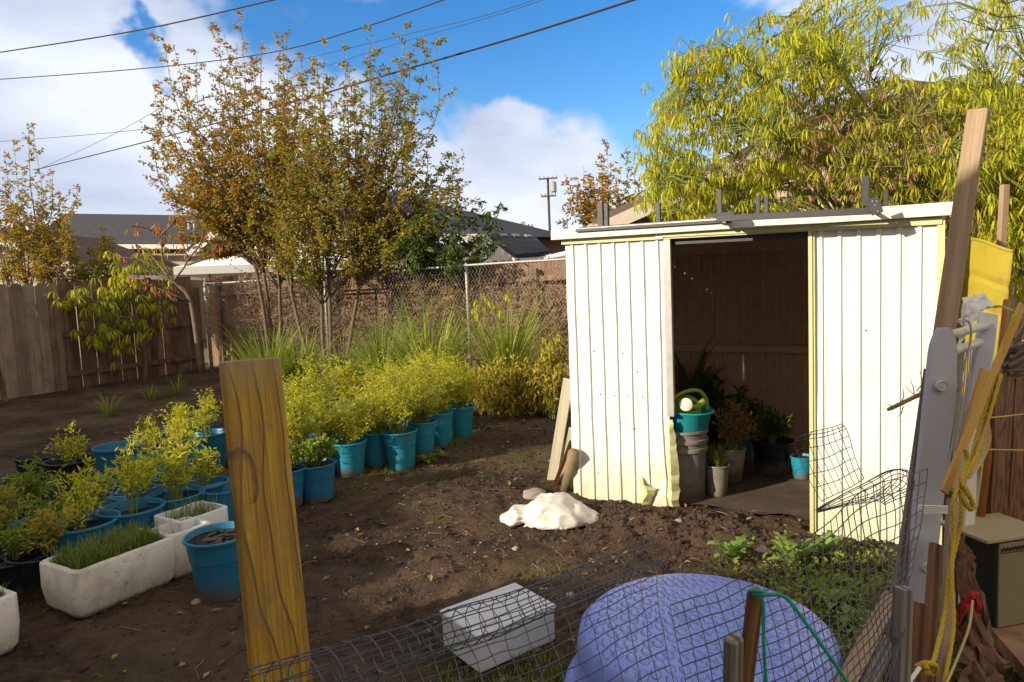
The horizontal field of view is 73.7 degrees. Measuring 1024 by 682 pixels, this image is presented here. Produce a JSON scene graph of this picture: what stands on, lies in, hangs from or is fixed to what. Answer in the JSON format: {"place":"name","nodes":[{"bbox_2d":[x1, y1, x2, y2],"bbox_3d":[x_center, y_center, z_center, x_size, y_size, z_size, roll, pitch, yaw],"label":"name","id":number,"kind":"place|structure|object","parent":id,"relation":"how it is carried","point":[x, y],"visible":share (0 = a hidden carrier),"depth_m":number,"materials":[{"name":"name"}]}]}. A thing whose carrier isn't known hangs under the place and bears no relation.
{"place":"outdoors","nodes":[
{"label":"outdoors","id":0,"kind":"place"},
{"bbox_2d":[49,213,206,338],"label":"house","id":1,"kind":"structure","parent":0,"point":[117,226],"depth_m":25.09,"materials":[{"name":"grey"}]},
{"bbox_2d":[80,339,208,368],"bbox_3d":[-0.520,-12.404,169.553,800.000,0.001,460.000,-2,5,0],"label":"surrounding ground","id":2,"kind":"structure","parent":0,"point":[205,350],"depth_m":19.71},
{"bbox_2d":[0,122,82,292],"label":"deciduous tree","id":3,"kind":"object","parent":2,"relation":"on","point":[42,253],"visible":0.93,"depth_m":12.64,"materials":[{"name":"brown plant"}]},
{"bbox_2d":[0,227,202,357],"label":"house","id":4,"kind":"structure","parent":2,"relation":"on","point":[91,242],"depth_m":21.07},
{"bbox_2d":[173,244,350,278],"bbox_3d":[-6.048,-1.350,18.130,4.400,3.222,4.400,-4,5,-14],"label":"canopy tent","id":5,"kind":"object","parent":2,"relation":"on","point":[211,268],"visible":0.15,"depth_m":15.81,"materials":[{"name":"fabric"}]},
{"bbox_2d":[589,80,1023,373],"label":"house","id":6,"kind":"structure","parent":2,"relation":"on","point":[624,214],"depth_m":9.11,"materials":[{"name":"beige paint"}]},
{"bbox_2d":[36,0,635,169],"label":"overhead wire","id":7,"kind":"object","parent":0,"point":[556,24],"visible":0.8,"depth_m":10.84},
{"bbox_2d":[325,191,550,265],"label":"house","id":8,"kind":"structure","parent":0,"point":[511,227],"depth_m":23.43,"materials":[{"name":"grey"}]},
{"bbox_2d":[0,362,1023,681],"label":"ground","id":9,"kind":"structure","parent":0,"point":[28,424],"depth_m":3.74,"materials":[{"name":"soil"}]},
{"bbox_2d":[0,579,19,655],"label":"foam planter","id":10,"kind":"object","parent":9,"relation":"on","point":[9,623],"visible":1,"depth_m":2.93,"materials":[{"name":"plastic"}]},
{"bbox_2d":[0,478,36,545],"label":"potted plant","id":11,"kind":"object","parent":9,"relation":"on","point":[6,496],"visible":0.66,"depth_m":3.95,"materials":[{"name":"green plant"}]},
{"bbox_2d":[0,496,55,602],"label":"potted plant","id":12,"kind":"object","parent":9,"relation":"on","point":[8,572],"visible":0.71,"depth_m":3.48,"materials":[{"name":"green plant"}]},
{"bbox_2d":[0,283,67,399],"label":"wooden fence","id":13,"kind":"object","parent":9,"relation":"on","point":[26,362],"visible":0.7,"depth_m":11.33,"materials":[{"name":"wood"}]},
{"bbox_2d":[0,450,68,511],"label":"potted plant","id":14,"kind":"object","parent":9,"relation":"on","point":[28,479],"visible":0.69,"depth_m":4.42,"materials":[{"name":"green plant"}]},
{"bbox_2d":[0,473,76,541],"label":"potted plant","id":15,"kind":"object","parent":9,"relation":"on","point":[41,506],"visible":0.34,"depth_m":3.85,"materials":[{"name":"green plant"}]},
{"bbox_2d":[4,502,87,599],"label":"potted plant","id":16,"kind":"object","parent":9,"relation":"on","point":[29,574],"visible":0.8,"depth_m":3.51,"materials":[{"name":"green plant"}]},
{"bbox_2d":[42,420,94,502],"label":"potted plant","id":17,"kind":"object","parent":9,"relation":"on","point":[73,459],"visible":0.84,"depth_m":5.21,"materials":[{"name":"green plant"}]},
{"bbox_2d":[46,465,120,550],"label":"potted plant","id":18,"kind":"object","parent":9,"relation":"on","point":[88,520],"visible":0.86,"depth_m":3.72,"materials":[{"name":"green plant"}]},
{"bbox_2d":[43,224,124,374],"bbox_3d":[-8.262,-0.740,13.445,1.793,3.062,1.130,-2,5,0],"label":"leafy bush","id":19,"kind":"object","parent":9,"relation":"on","point":[82,273],"visible":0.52,"depth_m":13.26,"materials":[{"name":"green plant"}]},
{"bbox_2d":[66,452,126,510],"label":"potted plant","id":20,"kind":"object","parent":9,"relation":"on","point":[106,500],"visible":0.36,"depth_m":4.11,"materials":[{"name":"green plant"}]},
{"bbox_2d":[39,517,174,618],"bbox_3d":[-2.053,1.136,3.489,0.383,0.336,0.545,0,5,31],"label":"foam planter","id":21,"kind":"object","parent":9,"relation":"on","point":[95,576],"visible":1,"depth_m":3.35,"materials":[{"name":"plastic"}]},
{"bbox_2d":[45,247,177,379],"bbox_3d":[-7.046,-0.457,12.356,0.910,2.582,2.506,0,5,29],"label":"tree","id":22,"kind":"object","parent":9,"relation":"on","point":[100,341],"visible":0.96,"depth_m":12.30,"materials":[{"name":"green plant"}]},
{"bbox_2d":[91,440,141,496],"bbox_3d":[-3.025,1.000,5.264,0.343,0.400,0.344,-3,5,-16],"label":"plant pot","id":23,"kind":"object","parent":9,"relation":"on","point":[106,451],"visible":0.52,"depth_m":5.14,"materials":[{"name":"blue plastic"}]},
{"bbox_2d":[37,276,204,391],"bbox_3d":[-7.243,-0.210,12.944,0.165,2.001,3.016,0,5,28],"label":"wooden fence","id":24,"kind":"object","parent":9,"relation":"on","point":[176,353],"visible":0.51,"depth_m":12.94,"materials":[{"name":"wood"}]},
{"bbox_2d":[95,437,165,531],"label":"potted plant","id":25,"kind":"object","parent":9,"relation":"on","point":[131,508],"visible":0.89,"depth_m":3.96,"materials":[{"name":"green plant"}]},
{"bbox_2d":[110,435,167,502],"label":"potted plant","id":26,"kind":"object","parent":9,"relation":"on","point":[150,489],"visible":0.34,"depth_m":4.38,"materials":[{"name":"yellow plant"}]},
{"bbox_2d":[98,214,222,373],"bbox_3d":[-6.233,-0.820,12.211,2.243,2.861,0.525,-2,5,0],"label":"sapling","id":27,"kind":"object","parent":9,"relation":"on","point":[181,287],"visible":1,"depth_m":12.21,"materials":[{"name":"brown plant"}]},
{"bbox_2d":[143,426,206,511],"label":"potted plant","id":28,"kind":"object","parent":9,"relation":"on","point":[173,461],"visible":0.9,"depth_m":4.25,"materials":[{"name":"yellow plant"}]},
{"bbox_2d":[142,406,208,485],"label":"potted plant","id":29,"kind":"object","parent":9,"relation":"on","point":[183,426],"visible":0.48,"depth_m":4.70,"materials":[{"name":"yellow plant"}]},
{"bbox_2d":[151,516,210,579],"bbox_3d":[-1.801,1.141,3.743,0.290,0.264,0.258,0,5,31],"label":"foam planter","id":30,"kind":"object","parent":9,"relation":"on","point":[182,567],"visible":0.41,"depth_m":3.65,"materials":[{"name":"plastic"}]},
{"bbox_2d":[138,489,228,533],"bbox_3d":[-1.889,1.066,3.951,0.392,0.388,0.413,-1,5,21],"label":"foam planter","id":31,"kind":"object","parent":9,"relation":"on","point":[212,512],"visible":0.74,"depth_m":3.95,"materials":[{"name":"plastic"}]},
{"bbox_2d":[180,432,229,497],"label":"potted plant","id":32,"kind":"object","parent":9,"relation":"on","point":[204,480],"visible":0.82,"depth_m":4.52,"materials":[{"name":"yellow plant"}]},
{"bbox_2d":[185,387,225,469],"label":"potted plant","id":33,"kind":"object","parent":9,"relation":"on","point":[216,437],"visible":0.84,"depth_m":6.00,"materials":[{"name":"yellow plant"}]},
{"bbox_2d":[182,521,240,603],"bbox_3d":[-1.471,1.127,3.461,0.343,0.320,0.343,-7,7,-43],"label":"plant pot","id":34,"kind":"object","parent":9,"relation":"on","point":[211,549],"visible":0.79,"depth_m":3.35,"materials":[{"name":"blue plastic"}]},
{"bbox_2d":[138,9,328,355],"bbox_3d":[-4.931,-2.633,12.341,3.772,6.738,2.133,-2,5,0],"label":"deciduous tree","id":35,"kind":"object","parent":9,"relation":"on","point":[221,217],"visible":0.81,"depth_m":12.12,"materials":[{"name":"brown plant"}]},
{"bbox_2d":[195,304,332,385],"bbox_3d":[-3.557,0.158,9.595,2.312,1.410,2.353,-2,5,0],"label":"grass clump","id":36,"kind":"object","parent":9,"relation":"on","point":[273,353],"visible":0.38,"depth_m":9.55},
{"bbox_2d":[219,357,312,681],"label":"wooden post","id":37,"kind":"object","parent":9,"relation":"on","point":[265,523],"visible":1,"depth_m":1.64,"materials":[{"name":"brown wood"}]},
{"bbox_2d":[215,252,359,358],"bbox_3d":[-4.305,-0.599,13.066,3.538,2.316,1.278,0,5,26],"label":"vine","id":38,"kind":"object","parent":9,"relation":"on","point":[288,304],"visible":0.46,"depth_m":13.01,"materials":[{"name":"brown plant"}]},
{"bbox_2d":[289,442,309,506],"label":"potted plant","id":39,"kind":"object","parent":9,"relation":"on","point":[298,475],"visible":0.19,"depth_m":4.79,"materials":[{"name":"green plant"}]},
{"bbox_2d":[283,373,336,462],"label":"potted plant","id":40,"kind":"object","parent":9,"relation":"on","point":[298,431],"visible":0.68,"depth_m":5.40,"materials":[{"name":"green plant"}]},
{"bbox_2d":[281,352,344,439],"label":"potted plant","id":41,"kind":"object","parent":9,"relation":"on","point":[319,385],"visible":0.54,"depth_m":6.76,"materials":[{"name":"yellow plant"}]},
{"bbox_2d":[294,433,341,502],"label":"potted plant","id":42,"kind":"object","parent":9,"relation":"on","point":[319,471],"visible":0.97,"depth_m":4.89,"materials":[{"name":"green plant"}]},
{"bbox_2d":[317,394,376,478],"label":"potted plant","id":43,"kind":"object","parent":9,"relation":"on","point":[349,457],"visible":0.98,"depth_m":5.54,"materials":[{"name":"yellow plant"}]},
{"bbox_2d":[247,21,476,377],"bbox_3d":[-2.533,-2.359,11.528,3.913,6.140,2.010,-2,5,0],"label":"deciduous tree","id":44,"kind":"object","parent":9,"relation":"on","point":[370,241],"visible":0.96,"depth_m":11.28,"materials":[{"name":"brown plant"}]},
{"bbox_2d":[282,281,449,373],"bbox_3d":[-2.737,-0.250,12.341,3.919,1.812,1.248,0,5,31],"label":"clump","id":45,"kind":"object","parent":9,"relation":"on","point":[344,310],"visible":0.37,"depth_m":12.27,"materials":[{"name":"plant"}]},
{"bbox_2d":[299,301,442,385],"bbox_3d":[-1.735,0.125,9.217,2.445,1.386,2.262,-2,5,0],"label":"grass clump","id":46,"kind":"object","parent":9,"relation":"on","point":[377,353],"visible":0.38,"depth_m":9.04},
{"bbox_2d":[350,382,393,466],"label":"potted plant","id":47,"kind":"object","parent":9,"relation":"on","point":[375,452],"visible":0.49,"depth_m":5.84,"materials":[{"name":"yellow plant"}]},
{"bbox_2d":[203,258,567,376],"bbox_3d":[-1.583,-0.286,11.355,10.344,1.941,0.086,0,5,28],"label":"chain link fence","id":48,"kind":"object","parent":9,"relation":"on","point":[207,311],"visible":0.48,"depth_m":11.84,"materials":[{"name":"metal"}]},
{"bbox_2d":[381,251,486,347],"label":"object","id":49,"kind":"object","parent":48,"relation":"attached to","point":[436,301],"visible":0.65,"depth_m":11.38,"materials":[{"name":"plant"}]},
{"bbox_2d":[456,263,567,369],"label":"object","id":50,"kind":"object","parent":48,"relation":"attached to","point":[548,326],"visible":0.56,"depth_m":10.65,"materials":[{"name":"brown plant"}]},
{"bbox_2d":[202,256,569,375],"bbox_3d":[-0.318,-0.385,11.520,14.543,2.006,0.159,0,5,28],"label":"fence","id":51,"kind":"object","parent":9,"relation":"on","point":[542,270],"visible":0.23,"depth_m":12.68,"materials":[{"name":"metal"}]},
{"bbox_2d":[357,350,445,470],"bbox_3d":[-0.955,0.565,5.785,0.760,1.020,0.703,-6,6,-26],"label":"potted plant","id":52,"kind":"object","parent":9,"relation":"on","point":[399,441],"visible":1,"depth_m":5.70,"materials":[{"name":"green plant"}]},
{"bbox_2d":[330,284,497,376],"bbox_3d":[-1.190,0.037,8.724,2.658,1.597,2.661,0,5,25],"label":"grass clump","id":53,"kind":"object","parent":9,"relation":"on","point":[427,335],"visible":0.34,"depth_m":8.53,"materials":[{"name":"plant"}]},
{"bbox_2d":[382,361,453,457],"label":"potted plant","id":54,"kind":"object","parent":9,"relation":"on","point":[423,423],"visible":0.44,"depth_m":6.06,"materials":[{"name":"green plant"}]},
{"bbox_2d":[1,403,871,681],"bbox_3d":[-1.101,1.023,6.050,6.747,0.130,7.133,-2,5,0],"label":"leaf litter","id":55,"kind":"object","parent":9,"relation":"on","point":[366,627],"visible":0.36,"depth_m":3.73,"materials":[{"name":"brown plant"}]},
{"bbox_2d":[409,346,471,447],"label":"potted plant","id":56,"kind":"object","parent":9,"relation":"on","point":[443,430],"visible":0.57,"depth_m":6.42,"materials":[{"name":"green plant"}]},
{"bbox_2d":[391,196,508,350],"bbox_3d":[-1.017,-0.836,11.264,2.047,3.020,1.446,-2,5,0],"label":"tree","id":57,"kind":"object","parent":9,"relation":"on","point":[448,256],"visible":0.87,"depth_m":11.05,"materials":[{"name":"green plant"}]},
{"bbox_2d":[437,353,488,439],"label":"potted plant","id":58,"kind":"object","parent":9,"relation":"on","point":[462,420],"visible":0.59,"depth_m":6.73,"materials":[{"name":"green plant"}]},
{"bbox_2d":[413,284,567,384],"bbox_3d":[-0.158,-0.024,8.694,2.790,1.636,2.559,-2,5,0],"label":"grass clump","id":59,"kind":"object","parent":9,"relation":"on","point":[505,344],"visible":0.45,"depth_m":8.51,"materials":[{"name":"plant"}]},
{"bbox_2d":[440,583,555,672],"bbox_3d":[-0.056,1.192,2.865,0.400,0.162,0.290,-6,6,-36],"label":"foam box","id":60,"kind":"object","parent":9,"relation":"on","point":[536,634],"visible":0.67,"depth_m":2.78,"materials":[{"name":"plastic"}]},
{"bbox_2d":[463,232,550,262],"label":"roof","id":61,"kind":"structure","parent":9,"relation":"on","point":[524,246],"depth_m":15.23,"materials":[{"name":"grey"}]},
{"bbox_2d":[466,348,559,417],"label":"garden plant","id":62,"kind":"object","parent":9,"relation":"on","point":[508,389],"visible":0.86,"depth_m":7.80,"materials":[{"name":"yellow plant"}]},
{"bbox_2d":[523,326,570,418],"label":"garden plant","id":63,"kind":"object","parent":9,"relation":"on","point":[552,386],"visible":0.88,"depth_m":7.57,"materials":[{"name":"yellow plant"}]},
{"bbox_2d":[500,492,598,529],"bbox_3d":[0.252,1.040,4.292,0.674,0.161,0.385,-2,5,6],"label":"white sack","id":64,"kind":"object","parent":9,"relation":"on","point":[556,510],"visible":0.93,"depth_m":4.18,"materials":[{"name":"fabric"}]},
{"bbox_2d":[547,378,569,479],"bbox_3d":[0.353,0.667,5.018,0.075,0.892,0.021,14,27,15],"label":"plank","id":65,"kind":"object","parent":9,"relation":"on","point":[560,429],"visible":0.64,"depth_m":5.00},
{"bbox_2d":[556,138,645,228],"bbox_3d":[2.050,-2.188,15.389,2.168,4.775,1.486,-2,5,0],"label":"deciduous tree","id":66,"kind":"object","parent":9,"relation":"on","point":[588,203],"visible":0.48,"depth_m":15.28,"materials":[{"name":"orange plant"}]},
{"bbox_2d":[340,427,1022,681],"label":"grass","id":67,"kind":"structure","parent":9,"relation":"on","point":[385,469],"depth_m":3.17,"materials":[{"name":"plant"}]},
{"bbox_2d":[565,573,842,681],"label":"paddling pool","id":68,"kind":"structure","parent":9,"relation":"on","point":[674,588],"depth_m":2.38,"materials":[{"name":"plastic"}]},
{"bbox_2d":[723,632,743,681],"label":"stake","id":69,"kind":"object","parent":9,"relation":"on","point":[733,645],"visible":1,"depth_m":1.51,"materials":[{"name":"grey wood"}]},
{"bbox_2d":[551,202,952,544],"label":"metal shed","id":70,"kind":"structure","parent":9,"relation":"on","point":[814,324],"depth_m":4.41,"materials":[{"name":"white paint"}]},
{"bbox_2d":[675,428,708,502],"bbox_3d":[1.146,0.818,4.571,0.337,0.486,0.337,-2,5,0],"label":"bucket","id":71,"kind":"object","parent":70,"relation":"on","point":[691,448],"visible":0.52,"depth_m":4.43,"materials":[{"name":"grey plastic"}]},
{"bbox_2d":[670,405,714,432],"bbox_3d":[1.162,0.516,4.529,0.355,0.173,0.356,-2,5,0],"label":"basin","id":72,"kind":"object","parent":71,"relation":"on","point":[684,423],"visible":0.56,"depth_m":4.40,"materials":[{"name":"teal plastic"}]},
{"bbox_2d":[675,388,708,413],"bbox_3d":[1.183,0.442,4.516,0.270,0.267,0.310,-2,5,0],"label":"watering can","id":73,"kind":"object","parent":72,"relation":"in","point":[687,404],"visible":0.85,"depth_m":4.47,"materials":[{"name":"plastic"}]},
{"bbox_2d":[674,336,723,400],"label":"potted plant","id":74,"kind":"object","parent":70,"relation":"on","point":[697,380],"visible":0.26,"depth_m":5.57,"materials":[{"name":"green plant"}]},
{"bbox_2d":[701,367,737,449],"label":"potted plant","id":75,"kind":"object","parent":70,"relation":"on","point":[717,397],"visible":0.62,"depth_m":5.72,"materials":[{"name":"green plant"}]},
{"bbox_2d":[706,436,734,496],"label":"potted plant","id":76,"kind":"object","parent":70,"relation":"on","point":[717,471],"visible":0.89,"depth_m":4.53,"materials":[{"name":"green plant"}]},
{"bbox_2d":[575,176,887,231],"bbox_3d":[1.232,-0.789,4.120,1.801,0.252,0.594,0,5,31],"label":"metal bed frame","id":77,"kind":"object","parent":70,"relation":"on","point":[873,204],"visible":0.98,"depth_m":3.84,"materials":[{"name":"metal"}]},
{"bbox_2d":[711,399,756,482],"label":"potted plant","id":78,"kind":"object","parent":70,"relation":"on","point":[733,431],"visible":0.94,"depth_m":4.81,"materials":[{"name":"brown plant"}]},
{"bbox_2d":[719,384,771,463],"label":"potted plant","id":79,"kind":"object","parent":70,"relation":"on","point":[741,398],"visible":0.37,"depth_m":5.29,"materials":[{"name":"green plant"}]},
{"bbox_2d":[749,403,795,475],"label":"potted plant","id":80,"kind":"object","parent":70,"relation":"on","point":[773,449],"visible":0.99,"depth_m":4.96,"materials":[{"name":"green plant"}]},
{"bbox_2d":[948,237,1013,506],"bbox_3d":[2.436,0.148,3.622,0.115,1.409,0.422,-3,5,-3],"label":"siding sheet","id":81,"kind":"object","parent":70,"relation":"attached to","point":[988,268],"visible":0.25,"depth_m":3.52,"materials":[{"name":"yellow paint"}]},
{"bbox_2d":[742,587,763,681],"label":"stake","id":82,"kind":"object","parent":9,"relation":"on","point":[752,623],"visible":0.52,"depth_m":1.56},
{"bbox_2d":[748,588,849,681],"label":"rope","id":83,"kind":"object","parent":82,"relation":"attached to","point":[759,593],"visible":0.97,"depth_m":1.50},
{"bbox_2d":[624,0,1023,331],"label":"tree","id":84,"kind":"object","parent":9,"relation":"on","point":[938,156],"visible":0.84,"depth_m":5.77,"materials":[{"name":"plant"}]},
{"bbox_2d":[701,505,1021,681],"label":"ground cover","id":85,"kind":"object","parent":9,"relation":"on","point":[821,581],"visible":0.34,"depth_m":3.23,"materials":[{"name":"green plant"}]},
{"bbox_2d":[858,634,890,681],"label":"plank","id":86,"kind":"object","parent":9,"relation":"on","point":[864,675],"visible":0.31,"depth_m":2.22,"materials":[{"name":"grey wood"}]},
{"bbox_2d":[834,590,892,681],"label":"plank","id":87,"kind":"object","parent":86,"relation":"on","point":[856,658],"visible":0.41,"depth_m":2.25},
{"bbox_2d":[890,585,913,681],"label":"wooden post","id":88,"kind":"object","parent":9,"relation":"on","point":[902,610],"visible":1,"depth_m":1.77,"materials":[{"name":"grey wood"}]},
{"bbox_2d":[241,424,927,681],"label":"wire mesh","id":89,"kind":"object","parent":88,"relation":"attached to","point":[621,581],"visible":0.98,"depth_m":1.77,"materials":[{"name":"metal"}]},
{"bbox_2d":[886,369,925,638],"bbox_3d":[1.616,0.657,2.754,0.062,1.096,0.022,10,-2,-11],"label":"dark board","id":90,"kind":"object","parent":9,"relation":"on","point":[906,511],"visible":0.16,"depth_m":2.74,"materials":[{"name":"grey wood"}]},
{"bbox_2d":[911,601,927,681],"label":"plank","id":91,"kind":"object","parent":9,"relation":"on","point":[920,612],"visible":0.66,"depth_m":2.19,"materials":[{"name":"brown wood"}]},
{"bbox_2d":[924,542,942,681],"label":"plank","id":92,"kind":"object","parent":9,"relation":"on","point":[933,577],"visible":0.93,"depth_m":2.35,"materials":[{"name":"brown wood"}]},
{"bbox_2d":[936,498,959,681],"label":"plank","id":93,"kind":"object","parent":9,"relation":"on","point":[942,655],"visible":0.52,"depth_m":2.54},
{"bbox_2d":[954,534,1011,673],"bbox_3d":[1.709,0.985,2.515,0.207,0.507,0.169,-4,5,-17],"label":"rag","id":94,"kind":"object","parent":93,"relation":"hanging from","point":[967,583],"visible":0.61,"depth_m":2.53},
{"bbox_2d":[908,320,995,602],"bbox_3d":[1.794,0.429,2.747,0.939,1.048,0.121,-7,6,-44],"label":"folding rack","id":95,"kind":"object","parent":9,"relation":"on","point":[942,385],"visible":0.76,"depth_m":2.52,"materials":[{"name":"grey plastic"}]},
{"bbox_2d":[933,108,988,332],"bbox_3d":[1.818,0.112,2.881,0.616,2.167,0.093,-5,5,-26],"label":"leaning timber","id":96,"kind":"object","parent":9,"relation":"on","point":[961,218],"visible":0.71,"depth_m":2.86,"materials":[{"name":"wood"}]},
{"bbox_2d":[1008,376,1023,520],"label":"brown board","id":97,"kind":"object","parent":9,"relation":"on","point":[1016,496],"visible":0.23,"depth_m":3.15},
{"bbox_2d":[1001,326,1023,376],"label":"stick bundle","id":98,"kind":"object","parent":97,"relation":"on","point":[1015,360],"visible":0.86,"depth_m":3.01,"materials":[{"name":"brown plant"}]},
{"bbox_2d":[0,0,1023,362],"label":"sky","id":99,"kind":"structure","parent":0,"point":[523,109],"materials":[{"name":"blue"}]},
{"bbox_2d":[940,302,1023,494],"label":"lath","id":100,"kind":"object","parent":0,"point":[957,459],"visible":1,"depth_m":2.41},
{"bbox_2d":[929,313,1015,668],"bbox_3d":[1.534,0.438,2.292,0.852,1.015,0.060,-6,6,-41],"label":"rope","id":101,"kind":"object","parent":100,"relation":"attached to","point":[936,651],"visible":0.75,"depth_m":2.26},
{"bbox_2d":[942,373,1002,681],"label":"rope","id":102,"kind":"object","parent":101,"relation":"hanging from","point":[952,560],"visible":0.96,"depth_m":2.24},
{"bbox_2d":[991,623,1023,680],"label":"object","id":103,"kind":"structure","parent":0,"point":[1009,642],"depth_m":2.63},
{"bbox_2d":[951,640,1009,681],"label":"rag","id":104,"kind":"object","parent":103,"relation":"on","point":[980,662],"visible":0.97,"depth_m":2.40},
{"bbox_2d":[941,513,1023,627],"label":"box","id":105,"kind":"object","parent":103,"relation":"on","point":[994,542],"visible":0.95,"depth_m":2.73,"materials":[{"name":"beige wood"}]},
{"bbox_2d":[977,299,1010,516],"bbox_3d":[2.111,0.312,2.993,0.344,0.975,0.027,-6,6,-39],"label":"pole","id":106,"kind":"object","parent":105,"relation":"on","point":[988,458],"visible":0.38,"depth_m":2.96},
{"bbox_2d":[993,305,1014,311],"bbox_3d":[2.077,-0.137,2.878,0.022,0.026,0.634,0,5,29],"label":"rope","id":107,"kind":"object","parent":106,"relation":"attached to","point":[1004,307],"visible":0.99,"depth_m":2.87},
{"bbox_2d":[957,293,995,343],"bbox_3d":[2.154,-0.097,3.136,0.260,0.244,0.063,-5,5,-25],"label":"plastic sheet","id":108,"kind":"object","parent":107,"relation":"hanging from","point":[973,305],"visible":0.84,"depth_m":3.10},
{"bbox_2d":[985,373,1013,515],"bbox_3d":[2.168,0.629,3.051,0.225,0.957,0.030,-4,6,-38],"label":"brown board","id":109,"kind":"object","parent":103,"relation":"on","point":[998,487],"visible":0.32,"depth_m":3.01,"materials":[{"name":"wood"}]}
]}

